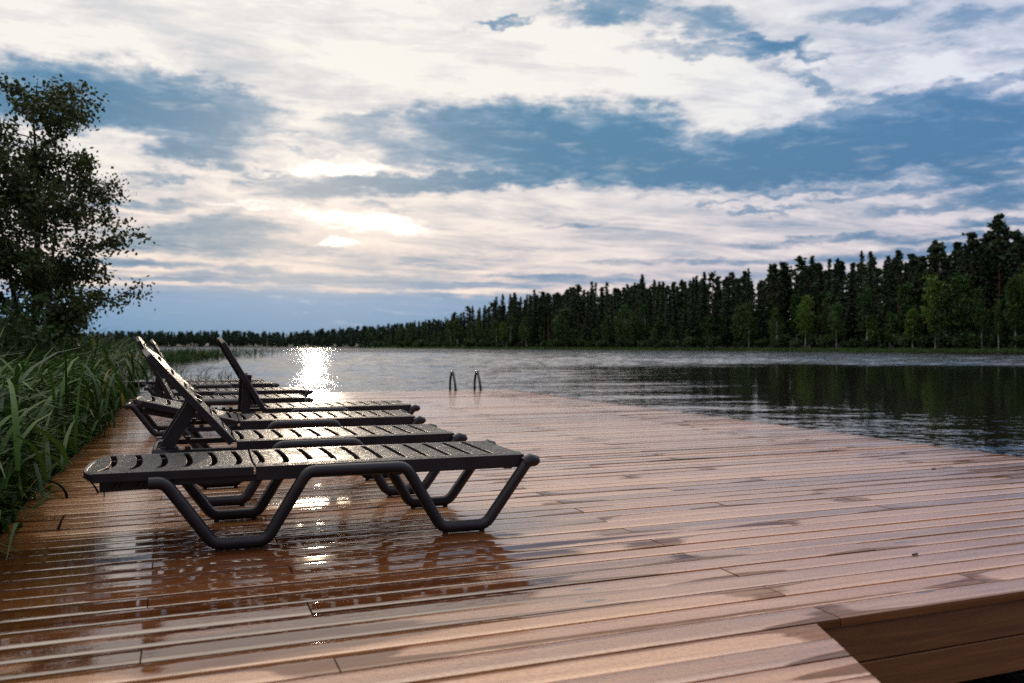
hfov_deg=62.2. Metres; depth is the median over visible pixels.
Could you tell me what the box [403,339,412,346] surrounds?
willow shrub
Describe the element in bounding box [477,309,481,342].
spruce tree
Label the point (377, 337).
spruce tree
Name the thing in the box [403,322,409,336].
pine tree
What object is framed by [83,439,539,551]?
sun lounger
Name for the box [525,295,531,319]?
spruce tree
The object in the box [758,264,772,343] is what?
spruce tree
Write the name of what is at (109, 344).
reed bed
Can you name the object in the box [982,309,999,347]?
birch tree
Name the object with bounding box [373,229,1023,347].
forest interior
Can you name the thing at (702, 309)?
spruce tree
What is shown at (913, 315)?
birch tree
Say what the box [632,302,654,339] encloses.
birch tree
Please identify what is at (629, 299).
spruce tree
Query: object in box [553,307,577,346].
birch tree
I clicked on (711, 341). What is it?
willow shrub
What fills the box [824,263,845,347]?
spruce tree
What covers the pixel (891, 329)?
birch tree
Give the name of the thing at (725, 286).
spruce tree
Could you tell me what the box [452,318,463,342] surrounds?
birch tree
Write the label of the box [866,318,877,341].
birch tree
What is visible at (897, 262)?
pine tree
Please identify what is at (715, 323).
spruce tree
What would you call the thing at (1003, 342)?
willow shrub
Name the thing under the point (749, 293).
spruce tree
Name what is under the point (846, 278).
pine tree
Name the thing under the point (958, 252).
spruce tree
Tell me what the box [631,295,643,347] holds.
spruce tree
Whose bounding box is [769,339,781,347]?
willow shrub
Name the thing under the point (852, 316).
spruce tree
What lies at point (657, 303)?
spruce tree
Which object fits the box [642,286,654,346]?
spruce tree
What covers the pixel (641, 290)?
spruce tree
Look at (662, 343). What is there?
willow shrub
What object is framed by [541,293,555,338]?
pine tree
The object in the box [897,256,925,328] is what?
pine tree
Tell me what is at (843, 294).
pine tree
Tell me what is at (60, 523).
grass stem
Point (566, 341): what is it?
willow shrub
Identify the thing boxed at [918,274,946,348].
birch tree
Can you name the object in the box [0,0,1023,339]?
sky
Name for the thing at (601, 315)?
spruce tree
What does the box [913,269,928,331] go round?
pine tree
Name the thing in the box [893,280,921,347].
birch tree
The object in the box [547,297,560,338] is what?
spruce tree
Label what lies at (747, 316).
birch tree
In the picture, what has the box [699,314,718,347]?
birch tree
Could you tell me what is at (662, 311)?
spruce tree
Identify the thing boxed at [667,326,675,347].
birch tree
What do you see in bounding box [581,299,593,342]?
spruce tree
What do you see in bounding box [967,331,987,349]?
willow shrub
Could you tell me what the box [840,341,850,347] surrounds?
willow shrub
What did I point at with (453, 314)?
pine tree
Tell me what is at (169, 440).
sun lounger
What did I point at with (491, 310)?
pine tree
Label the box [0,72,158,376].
alder tree
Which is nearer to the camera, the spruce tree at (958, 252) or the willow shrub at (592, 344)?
the spruce tree at (958, 252)
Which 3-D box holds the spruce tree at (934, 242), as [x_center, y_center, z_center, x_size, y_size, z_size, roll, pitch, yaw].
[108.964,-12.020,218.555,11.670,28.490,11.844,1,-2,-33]
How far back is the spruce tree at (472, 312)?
468.54 m
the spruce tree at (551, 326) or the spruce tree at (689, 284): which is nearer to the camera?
the spruce tree at (689, 284)
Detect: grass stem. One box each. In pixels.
[35,479,67,497]
[56,514,65,529]
[81,477,98,492]
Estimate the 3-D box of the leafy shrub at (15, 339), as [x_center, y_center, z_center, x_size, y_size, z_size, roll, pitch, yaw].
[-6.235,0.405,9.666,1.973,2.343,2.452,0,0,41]
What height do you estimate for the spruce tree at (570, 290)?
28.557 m
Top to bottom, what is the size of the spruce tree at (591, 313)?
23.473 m
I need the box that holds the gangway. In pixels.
[421,624,879,682]
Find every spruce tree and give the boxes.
[375,326,378,341]
[415,321,421,341]
[427,320,432,340]
[429,322,433,342]
[436,320,442,346]
[442,317,446,344]
[456,312,464,342]
[465,309,472,346]
[470,305,476,338]
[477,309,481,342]
[479,308,488,346]
[487,296,503,346]
[487,300,501,343]
[498,294,506,340]
[503,294,511,344]
[511,293,519,346]
[516,296,523,345]
[517,300,530,343]
[518,299,528,342]
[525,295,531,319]
[526,295,532,335]
[527,290,539,346]
[529,299,541,343]
[540,314,552,342]
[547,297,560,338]
[549,298,558,339]
[558,289,579,346]
[566,287,576,334]
[567,299,579,337]
[569,287,580,333]
[577,293,585,335]
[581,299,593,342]
[584,294,597,341]
[585,281,600,333]
[585,286,597,327]
[591,283,600,338]
[595,282,614,339]
[595,287,605,340]
[602,294,622,346]
[612,292,616,336]
[613,292,628,346]
[623,288,631,345]
[624,289,641,347]
[631,282,637,310]
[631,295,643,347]
[636,274,651,328]
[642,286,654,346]
[648,280,656,322]
[649,281,667,337]
[651,289,661,340]
[655,281,666,340]
[662,291,678,340]
[664,283,681,340]
[677,288,690,347]
[681,275,703,344]
[683,280,690,328]
[685,277,701,346]
[686,284,697,330]
[691,272,718,347]
[698,280,708,319]
[710,291,723,343]
[715,273,738,347]
[717,280,731,346]
[719,272,737,342]
[730,282,741,340]
[738,277,752,347]
[740,268,760,345]
[755,280,769,343]
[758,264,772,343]
[770,282,788,337]
[790,270,809,339]
[799,255,821,346]
[814,259,832,346]
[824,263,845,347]
[832,258,848,332]
[838,268,858,344]
[838,270,861,341]
[854,250,868,346]
[854,251,892,346]
[855,273,869,341]
[874,265,898,347]
[876,260,896,339]
[877,255,900,345]
[891,262,914,347]
[919,240,948,347]
[929,240,952,333]
[933,253,952,344]
[945,249,976,347]
[949,249,972,331]
[964,264,981,333]
[983,249,997,335]
[984,225,1016,333]
[995,244,1023,347]
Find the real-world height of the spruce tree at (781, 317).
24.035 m
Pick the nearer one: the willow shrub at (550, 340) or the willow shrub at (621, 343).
the willow shrub at (621, 343)
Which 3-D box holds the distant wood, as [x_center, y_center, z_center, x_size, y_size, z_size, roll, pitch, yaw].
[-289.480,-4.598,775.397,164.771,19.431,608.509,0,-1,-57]
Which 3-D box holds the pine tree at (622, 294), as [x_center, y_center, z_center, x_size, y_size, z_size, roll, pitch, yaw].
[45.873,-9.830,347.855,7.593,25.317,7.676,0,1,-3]
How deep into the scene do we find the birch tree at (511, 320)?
406.95 m
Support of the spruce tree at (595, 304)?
on the bank
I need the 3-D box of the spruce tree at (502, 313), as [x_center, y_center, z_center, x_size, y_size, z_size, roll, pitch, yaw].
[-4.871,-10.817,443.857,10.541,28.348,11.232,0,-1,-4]
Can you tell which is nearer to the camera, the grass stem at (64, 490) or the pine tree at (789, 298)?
the grass stem at (64, 490)
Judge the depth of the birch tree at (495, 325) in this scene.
422.51 m
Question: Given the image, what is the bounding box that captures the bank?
[147,343,1023,351]
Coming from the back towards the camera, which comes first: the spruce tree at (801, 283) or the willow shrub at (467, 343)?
the willow shrub at (467, 343)
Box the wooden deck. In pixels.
[0,389,1023,682]
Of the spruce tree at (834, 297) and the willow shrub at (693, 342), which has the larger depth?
the willow shrub at (693, 342)
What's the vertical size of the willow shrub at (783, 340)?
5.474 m
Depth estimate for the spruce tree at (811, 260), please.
265.89 m
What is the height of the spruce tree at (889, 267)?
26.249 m
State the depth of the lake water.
33.02 m
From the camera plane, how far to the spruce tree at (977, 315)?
210.22 m
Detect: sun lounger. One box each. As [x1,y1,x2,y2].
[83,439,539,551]
[124,378,264,399]
[125,336,313,436]
[135,396,425,453]
[142,347,467,506]
[144,340,279,407]
[154,369,312,419]
[210,337,420,434]
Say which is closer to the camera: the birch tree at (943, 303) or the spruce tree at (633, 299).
the birch tree at (943, 303)
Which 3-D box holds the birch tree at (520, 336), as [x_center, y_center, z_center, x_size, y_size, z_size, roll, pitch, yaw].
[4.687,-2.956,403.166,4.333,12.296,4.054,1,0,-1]
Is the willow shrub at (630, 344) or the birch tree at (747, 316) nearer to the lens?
the birch tree at (747, 316)
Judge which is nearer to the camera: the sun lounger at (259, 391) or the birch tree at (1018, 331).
the sun lounger at (259, 391)
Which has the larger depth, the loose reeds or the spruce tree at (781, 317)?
the spruce tree at (781, 317)
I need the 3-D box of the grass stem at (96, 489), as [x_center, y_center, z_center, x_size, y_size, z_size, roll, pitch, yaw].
[-2.430,0.832,4.898,0.097,0.109,0.005,0,0,-21]
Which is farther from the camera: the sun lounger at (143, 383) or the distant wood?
the distant wood
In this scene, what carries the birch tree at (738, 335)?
on the bank
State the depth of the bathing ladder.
16.33 m
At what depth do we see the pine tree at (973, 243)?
201.50 m
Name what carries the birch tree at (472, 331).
on the bank
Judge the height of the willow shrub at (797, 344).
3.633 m
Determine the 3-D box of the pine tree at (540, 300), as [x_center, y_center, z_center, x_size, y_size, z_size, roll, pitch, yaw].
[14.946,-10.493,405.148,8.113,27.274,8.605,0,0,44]
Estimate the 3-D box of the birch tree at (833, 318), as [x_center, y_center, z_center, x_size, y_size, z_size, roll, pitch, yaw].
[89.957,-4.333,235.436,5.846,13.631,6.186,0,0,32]
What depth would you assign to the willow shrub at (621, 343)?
322.19 m
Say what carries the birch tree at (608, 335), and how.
on the bank
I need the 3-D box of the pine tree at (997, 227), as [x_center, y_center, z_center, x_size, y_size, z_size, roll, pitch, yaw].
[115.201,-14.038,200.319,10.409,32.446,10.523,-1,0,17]
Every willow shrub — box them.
[378,340,387,346]
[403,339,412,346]
[415,339,426,346]
[462,337,476,346]
[480,337,493,346]
[506,341,512,346]
[540,340,547,346]
[546,338,557,346]
[548,338,562,346]
[561,336,577,347]
[569,337,580,347]
[576,338,588,347]
[588,341,596,347]
[595,339,608,346]
[607,343,614,346]
[616,339,629,347]
[623,338,637,347]
[637,339,647,347]
[659,338,670,348]
[664,339,679,347]
[681,335,701,347]
[704,334,720,348]
[731,341,741,347]
[741,339,753,347]
[754,337,767,348]
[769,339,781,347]
[771,333,795,347]
[789,338,802,348]
[806,332,823,348]
[816,334,832,347]
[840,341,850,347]
[846,337,861,348]
[861,337,874,348]
[891,330,925,348]
[915,334,936,348]
[931,329,957,349]
[939,330,978,349]
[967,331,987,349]
[982,333,1008,348]
[1008,330,1023,350]
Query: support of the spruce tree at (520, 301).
on the bank
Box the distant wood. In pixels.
[28,323,422,346]
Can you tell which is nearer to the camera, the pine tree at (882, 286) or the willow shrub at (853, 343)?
the willow shrub at (853, 343)
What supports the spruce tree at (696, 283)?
on the bank
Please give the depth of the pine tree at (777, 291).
263.59 m
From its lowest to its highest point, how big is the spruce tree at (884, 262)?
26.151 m
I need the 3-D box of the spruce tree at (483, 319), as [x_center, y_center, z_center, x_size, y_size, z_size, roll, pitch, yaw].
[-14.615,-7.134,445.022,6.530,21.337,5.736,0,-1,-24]
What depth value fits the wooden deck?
3.35 m
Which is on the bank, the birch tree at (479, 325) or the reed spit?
the birch tree at (479, 325)
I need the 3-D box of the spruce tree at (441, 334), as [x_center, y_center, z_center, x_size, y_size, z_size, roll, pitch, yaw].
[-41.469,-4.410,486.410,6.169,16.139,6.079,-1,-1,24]
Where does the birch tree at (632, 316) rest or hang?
on the bank
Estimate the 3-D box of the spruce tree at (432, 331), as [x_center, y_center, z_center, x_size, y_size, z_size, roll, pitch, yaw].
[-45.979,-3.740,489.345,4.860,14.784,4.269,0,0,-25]
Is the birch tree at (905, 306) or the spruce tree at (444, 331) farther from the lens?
the spruce tree at (444, 331)
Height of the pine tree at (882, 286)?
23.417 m
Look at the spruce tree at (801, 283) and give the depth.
261.35 m
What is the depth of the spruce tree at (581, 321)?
390.99 m
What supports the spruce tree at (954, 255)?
on the bank
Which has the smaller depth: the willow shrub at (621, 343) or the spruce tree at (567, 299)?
the willow shrub at (621, 343)
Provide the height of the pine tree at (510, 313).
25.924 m
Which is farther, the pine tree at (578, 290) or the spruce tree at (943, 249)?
the pine tree at (578, 290)
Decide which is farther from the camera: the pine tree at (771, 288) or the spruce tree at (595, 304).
the spruce tree at (595, 304)
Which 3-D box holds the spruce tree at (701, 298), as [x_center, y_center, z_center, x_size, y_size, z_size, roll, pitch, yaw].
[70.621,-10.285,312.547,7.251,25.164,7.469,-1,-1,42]
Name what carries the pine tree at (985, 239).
on the bank
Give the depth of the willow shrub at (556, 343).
367.34 m
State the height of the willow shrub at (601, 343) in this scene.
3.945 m
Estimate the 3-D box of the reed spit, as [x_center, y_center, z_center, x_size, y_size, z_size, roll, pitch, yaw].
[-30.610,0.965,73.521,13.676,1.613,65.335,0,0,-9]
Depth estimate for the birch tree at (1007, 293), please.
182.41 m
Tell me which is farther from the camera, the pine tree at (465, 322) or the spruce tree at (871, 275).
the pine tree at (465, 322)
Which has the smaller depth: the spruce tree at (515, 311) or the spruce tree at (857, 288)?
the spruce tree at (857, 288)
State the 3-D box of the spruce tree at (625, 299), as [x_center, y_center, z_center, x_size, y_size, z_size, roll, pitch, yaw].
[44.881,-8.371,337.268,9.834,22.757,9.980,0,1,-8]
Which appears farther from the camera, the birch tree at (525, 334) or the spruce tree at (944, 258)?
the birch tree at (525, 334)
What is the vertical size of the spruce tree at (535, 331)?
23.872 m
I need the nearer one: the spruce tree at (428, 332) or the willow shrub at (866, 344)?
the willow shrub at (866, 344)
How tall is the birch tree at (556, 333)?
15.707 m
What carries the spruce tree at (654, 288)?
on the bank
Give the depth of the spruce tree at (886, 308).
225.96 m
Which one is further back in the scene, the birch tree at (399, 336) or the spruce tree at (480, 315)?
the birch tree at (399, 336)
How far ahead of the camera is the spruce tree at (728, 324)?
282.30 m
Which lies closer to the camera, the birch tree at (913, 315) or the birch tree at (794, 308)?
the birch tree at (913, 315)
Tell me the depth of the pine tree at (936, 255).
211.75 m
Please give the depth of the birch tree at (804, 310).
248.37 m
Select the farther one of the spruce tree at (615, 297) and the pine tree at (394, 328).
the pine tree at (394, 328)
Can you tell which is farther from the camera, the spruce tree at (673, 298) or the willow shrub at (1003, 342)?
the spruce tree at (673, 298)
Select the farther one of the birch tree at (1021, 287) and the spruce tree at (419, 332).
the spruce tree at (419, 332)
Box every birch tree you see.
[365,326,372,346]
[396,330,401,343]
[404,323,416,341]
[421,326,426,340]
[445,322,454,342]
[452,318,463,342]
[466,321,477,339]
[476,319,484,341]
[489,320,501,344]
[499,322,505,340]
[503,316,516,343]
[518,323,524,342]
[519,316,530,347]
[538,326,543,341]
[551,314,560,338]
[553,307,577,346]
[599,315,614,342]
[610,303,631,347]
[615,319,627,341]
[622,311,640,347]
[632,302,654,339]
[650,322,661,344]
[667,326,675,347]
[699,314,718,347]
[726,303,752,341]
[739,301,759,347]
[766,307,785,347]
[787,293,802,341]
[794,295,817,346]
[816,290,837,334]
[826,301,845,347]
[857,284,878,339]
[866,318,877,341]
[883,312,900,347]
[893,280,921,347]
[903,308,921,347]
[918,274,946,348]
[927,290,959,349]
[934,272,976,335]
[949,283,980,348]
[972,285,989,349]
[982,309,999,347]
[992,298,1005,348]
[1004,274,1023,348]
[1004,280,1023,333]
[1007,319,1023,341]
[1008,263,1023,330]
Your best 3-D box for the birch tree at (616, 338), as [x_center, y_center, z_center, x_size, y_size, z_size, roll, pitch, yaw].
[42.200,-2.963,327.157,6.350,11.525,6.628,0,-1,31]
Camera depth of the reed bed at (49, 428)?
5.66 m
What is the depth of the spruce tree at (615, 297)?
370.28 m
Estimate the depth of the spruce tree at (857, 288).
258.54 m
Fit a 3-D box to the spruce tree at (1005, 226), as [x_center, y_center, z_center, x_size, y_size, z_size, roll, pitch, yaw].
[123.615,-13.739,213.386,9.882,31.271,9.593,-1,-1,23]
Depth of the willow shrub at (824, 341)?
237.85 m
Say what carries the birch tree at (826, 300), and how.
on the bank
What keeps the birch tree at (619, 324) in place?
on the bank
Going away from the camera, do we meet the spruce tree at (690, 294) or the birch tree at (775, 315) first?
the birch tree at (775, 315)
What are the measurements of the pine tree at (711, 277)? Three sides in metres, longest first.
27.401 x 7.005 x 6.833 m
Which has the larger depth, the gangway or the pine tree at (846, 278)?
the pine tree at (846, 278)
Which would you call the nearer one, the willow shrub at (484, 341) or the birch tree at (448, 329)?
the willow shrub at (484, 341)
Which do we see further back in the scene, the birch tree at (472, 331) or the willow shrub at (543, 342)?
the birch tree at (472, 331)
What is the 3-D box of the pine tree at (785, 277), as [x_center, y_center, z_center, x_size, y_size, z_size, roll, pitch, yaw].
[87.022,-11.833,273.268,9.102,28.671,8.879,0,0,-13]
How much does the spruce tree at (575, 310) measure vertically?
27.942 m
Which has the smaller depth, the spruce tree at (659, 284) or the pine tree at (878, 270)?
the pine tree at (878, 270)
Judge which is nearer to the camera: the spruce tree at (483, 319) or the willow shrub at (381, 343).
the spruce tree at (483, 319)
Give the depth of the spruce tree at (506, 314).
436.26 m
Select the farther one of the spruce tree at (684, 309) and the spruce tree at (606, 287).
the spruce tree at (606, 287)
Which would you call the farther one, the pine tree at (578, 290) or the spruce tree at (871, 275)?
the pine tree at (578, 290)
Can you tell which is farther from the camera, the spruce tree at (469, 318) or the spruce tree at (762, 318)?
the spruce tree at (469, 318)
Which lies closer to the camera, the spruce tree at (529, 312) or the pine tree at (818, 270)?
the pine tree at (818, 270)
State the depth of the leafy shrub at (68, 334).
14.56 m
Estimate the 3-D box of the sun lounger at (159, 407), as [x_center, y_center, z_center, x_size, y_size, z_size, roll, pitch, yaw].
[-1.648,0.631,6.126,1.950,0.500,0.700,0,0,-19]
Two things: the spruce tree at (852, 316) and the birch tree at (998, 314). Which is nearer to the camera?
the birch tree at (998, 314)
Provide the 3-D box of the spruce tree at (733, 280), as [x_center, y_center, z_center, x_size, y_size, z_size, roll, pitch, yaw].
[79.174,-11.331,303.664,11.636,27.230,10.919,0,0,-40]
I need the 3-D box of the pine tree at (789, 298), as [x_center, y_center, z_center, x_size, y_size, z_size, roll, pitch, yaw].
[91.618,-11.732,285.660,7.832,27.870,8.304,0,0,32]
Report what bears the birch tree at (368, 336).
on the bank
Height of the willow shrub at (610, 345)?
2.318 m
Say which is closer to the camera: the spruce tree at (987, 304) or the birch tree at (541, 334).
the spruce tree at (987, 304)
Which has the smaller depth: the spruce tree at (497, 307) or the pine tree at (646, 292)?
the pine tree at (646, 292)
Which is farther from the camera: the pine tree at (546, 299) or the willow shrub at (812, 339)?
the pine tree at (546, 299)
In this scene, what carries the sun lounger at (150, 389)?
on the wooden deck
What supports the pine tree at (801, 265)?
on the bank
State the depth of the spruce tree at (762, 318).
294.44 m
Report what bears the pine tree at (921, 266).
on the bank
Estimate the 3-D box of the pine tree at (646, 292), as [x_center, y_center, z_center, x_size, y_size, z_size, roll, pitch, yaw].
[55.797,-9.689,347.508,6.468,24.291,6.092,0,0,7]
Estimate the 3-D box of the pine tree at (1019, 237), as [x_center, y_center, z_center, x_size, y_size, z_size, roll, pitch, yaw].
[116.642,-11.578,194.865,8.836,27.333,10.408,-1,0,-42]
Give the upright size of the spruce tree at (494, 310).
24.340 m
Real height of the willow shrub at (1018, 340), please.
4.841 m
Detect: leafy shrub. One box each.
[0,275,76,384]
[0,303,99,357]
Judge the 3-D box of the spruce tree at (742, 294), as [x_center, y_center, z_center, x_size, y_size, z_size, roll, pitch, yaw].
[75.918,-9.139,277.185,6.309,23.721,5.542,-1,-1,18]
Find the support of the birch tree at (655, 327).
on the bank
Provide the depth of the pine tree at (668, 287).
329.87 m
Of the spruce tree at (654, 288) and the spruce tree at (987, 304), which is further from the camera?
the spruce tree at (654, 288)
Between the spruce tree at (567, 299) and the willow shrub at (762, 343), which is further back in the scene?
the spruce tree at (567, 299)
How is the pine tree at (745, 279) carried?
on the bank
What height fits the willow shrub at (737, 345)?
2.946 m
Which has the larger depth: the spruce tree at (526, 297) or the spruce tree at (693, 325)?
the spruce tree at (526, 297)
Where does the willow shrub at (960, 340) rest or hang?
on the bank
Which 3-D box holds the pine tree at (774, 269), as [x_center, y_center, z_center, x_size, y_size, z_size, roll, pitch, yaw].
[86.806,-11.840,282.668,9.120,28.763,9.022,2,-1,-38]
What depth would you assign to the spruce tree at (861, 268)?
247.05 m
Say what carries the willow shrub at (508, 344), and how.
on the bank
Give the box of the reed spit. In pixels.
[145,344,281,369]
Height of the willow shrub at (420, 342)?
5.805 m
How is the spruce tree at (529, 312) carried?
on the bank
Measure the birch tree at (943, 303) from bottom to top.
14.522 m
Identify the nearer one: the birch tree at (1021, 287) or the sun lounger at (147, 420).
the sun lounger at (147, 420)
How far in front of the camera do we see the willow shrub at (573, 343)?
358.16 m
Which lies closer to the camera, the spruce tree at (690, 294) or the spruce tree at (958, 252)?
the spruce tree at (958, 252)
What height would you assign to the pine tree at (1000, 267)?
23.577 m
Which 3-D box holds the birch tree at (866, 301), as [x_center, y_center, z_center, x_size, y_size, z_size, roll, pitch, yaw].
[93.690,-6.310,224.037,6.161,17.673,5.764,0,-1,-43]
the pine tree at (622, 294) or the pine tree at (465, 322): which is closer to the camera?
the pine tree at (622, 294)
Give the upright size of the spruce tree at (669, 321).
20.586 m
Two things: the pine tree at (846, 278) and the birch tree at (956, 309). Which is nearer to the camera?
the birch tree at (956, 309)
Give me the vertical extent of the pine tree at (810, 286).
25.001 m
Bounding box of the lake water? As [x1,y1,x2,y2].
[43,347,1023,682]
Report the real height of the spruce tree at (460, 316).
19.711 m
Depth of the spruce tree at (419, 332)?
505.49 m
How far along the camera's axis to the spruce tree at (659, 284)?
322.20 m
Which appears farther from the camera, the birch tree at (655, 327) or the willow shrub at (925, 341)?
the birch tree at (655, 327)
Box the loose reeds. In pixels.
[143,362,252,395]
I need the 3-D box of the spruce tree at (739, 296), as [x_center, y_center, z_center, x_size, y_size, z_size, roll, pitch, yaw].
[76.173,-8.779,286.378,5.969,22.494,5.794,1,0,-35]
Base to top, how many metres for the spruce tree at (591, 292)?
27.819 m
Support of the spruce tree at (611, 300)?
on the bank
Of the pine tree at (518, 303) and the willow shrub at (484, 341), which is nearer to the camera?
the pine tree at (518, 303)
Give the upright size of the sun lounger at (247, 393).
0.924 m
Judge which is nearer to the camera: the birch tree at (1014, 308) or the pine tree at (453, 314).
the birch tree at (1014, 308)
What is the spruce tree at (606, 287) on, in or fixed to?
on the bank
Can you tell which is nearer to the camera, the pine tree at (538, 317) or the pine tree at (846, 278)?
the pine tree at (846, 278)
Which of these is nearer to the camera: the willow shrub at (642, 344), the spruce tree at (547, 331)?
the willow shrub at (642, 344)
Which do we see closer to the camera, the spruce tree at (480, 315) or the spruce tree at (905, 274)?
the spruce tree at (905, 274)
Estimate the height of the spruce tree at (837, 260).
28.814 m
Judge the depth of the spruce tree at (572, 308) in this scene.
367.81 m
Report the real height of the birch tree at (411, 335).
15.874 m
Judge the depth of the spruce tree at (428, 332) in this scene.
495.42 m
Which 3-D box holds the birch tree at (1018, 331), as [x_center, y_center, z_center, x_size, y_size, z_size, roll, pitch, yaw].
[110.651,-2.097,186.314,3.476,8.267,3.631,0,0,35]
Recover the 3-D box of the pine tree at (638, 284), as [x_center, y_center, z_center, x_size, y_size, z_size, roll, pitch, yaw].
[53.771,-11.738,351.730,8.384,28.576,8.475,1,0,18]
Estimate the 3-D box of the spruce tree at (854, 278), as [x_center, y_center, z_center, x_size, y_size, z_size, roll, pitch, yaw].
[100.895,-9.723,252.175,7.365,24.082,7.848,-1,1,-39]
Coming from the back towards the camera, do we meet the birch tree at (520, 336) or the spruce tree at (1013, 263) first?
the birch tree at (520, 336)
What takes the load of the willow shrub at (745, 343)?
on the bank
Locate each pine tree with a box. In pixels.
[391,323,397,334]
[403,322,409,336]
[448,312,461,341]
[461,306,473,328]
[485,302,497,330]
[506,297,517,346]
[507,295,521,318]
[532,291,552,333]
[536,297,552,339]
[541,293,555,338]
[569,284,587,339]
[616,287,631,312]
[635,280,646,309]
[645,288,653,313]
[653,286,672,335]
[665,285,675,312]
[701,271,722,334]
[734,270,755,304]
[760,263,784,326]
[760,272,783,347]
[769,277,786,332]
[773,260,795,334]
[784,255,808,339]
[784,266,795,311]
[799,267,822,347]
[808,262,826,337]
[827,277,845,308]
[842,272,856,313]
[859,256,884,347]
[876,268,895,302]
[882,249,911,347]
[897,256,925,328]
[910,255,937,348]
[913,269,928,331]
[922,242,954,347]
[955,232,991,348]
[976,213,1021,319]
[976,230,1007,346]
[984,250,1008,347]
[998,232,1023,347]
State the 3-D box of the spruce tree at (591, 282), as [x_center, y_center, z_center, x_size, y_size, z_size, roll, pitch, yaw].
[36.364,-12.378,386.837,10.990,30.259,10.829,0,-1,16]
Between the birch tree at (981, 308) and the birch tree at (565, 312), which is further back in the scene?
the birch tree at (565, 312)
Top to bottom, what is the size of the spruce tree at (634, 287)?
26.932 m
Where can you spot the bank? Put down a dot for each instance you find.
(720, 346)
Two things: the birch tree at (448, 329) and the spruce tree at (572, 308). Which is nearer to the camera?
the spruce tree at (572, 308)
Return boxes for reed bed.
[0,326,154,572]
[63,324,156,378]
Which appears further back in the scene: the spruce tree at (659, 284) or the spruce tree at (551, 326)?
the spruce tree at (551, 326)
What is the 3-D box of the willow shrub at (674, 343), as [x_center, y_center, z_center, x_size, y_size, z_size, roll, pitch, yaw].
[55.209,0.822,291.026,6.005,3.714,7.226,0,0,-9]
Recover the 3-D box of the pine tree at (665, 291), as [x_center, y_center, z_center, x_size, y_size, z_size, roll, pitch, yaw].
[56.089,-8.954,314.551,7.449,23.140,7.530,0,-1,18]
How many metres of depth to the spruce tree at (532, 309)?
409.73 m
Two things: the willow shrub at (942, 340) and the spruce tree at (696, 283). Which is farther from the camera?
the spruce tree at (696, 283)
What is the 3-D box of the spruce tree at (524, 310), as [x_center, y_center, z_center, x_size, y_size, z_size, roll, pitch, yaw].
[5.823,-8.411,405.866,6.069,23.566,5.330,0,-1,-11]
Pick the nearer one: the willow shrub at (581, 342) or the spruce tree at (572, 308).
the willow shrub at (581, 342)
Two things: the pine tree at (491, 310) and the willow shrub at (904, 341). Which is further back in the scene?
the pine tree at (491, 310)
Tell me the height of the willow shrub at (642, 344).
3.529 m
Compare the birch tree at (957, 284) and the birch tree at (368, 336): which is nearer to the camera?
the birch tree at (957, 284)
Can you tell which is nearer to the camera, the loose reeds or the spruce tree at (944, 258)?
the loose reeds
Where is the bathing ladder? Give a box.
[449,370,481,390]
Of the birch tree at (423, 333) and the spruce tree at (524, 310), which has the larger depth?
the birch tree at (423, 333)
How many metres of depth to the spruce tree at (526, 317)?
418.48 m
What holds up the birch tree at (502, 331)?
on the bank
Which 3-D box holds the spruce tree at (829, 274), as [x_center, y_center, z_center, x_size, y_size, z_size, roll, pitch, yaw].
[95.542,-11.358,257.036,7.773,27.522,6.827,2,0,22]

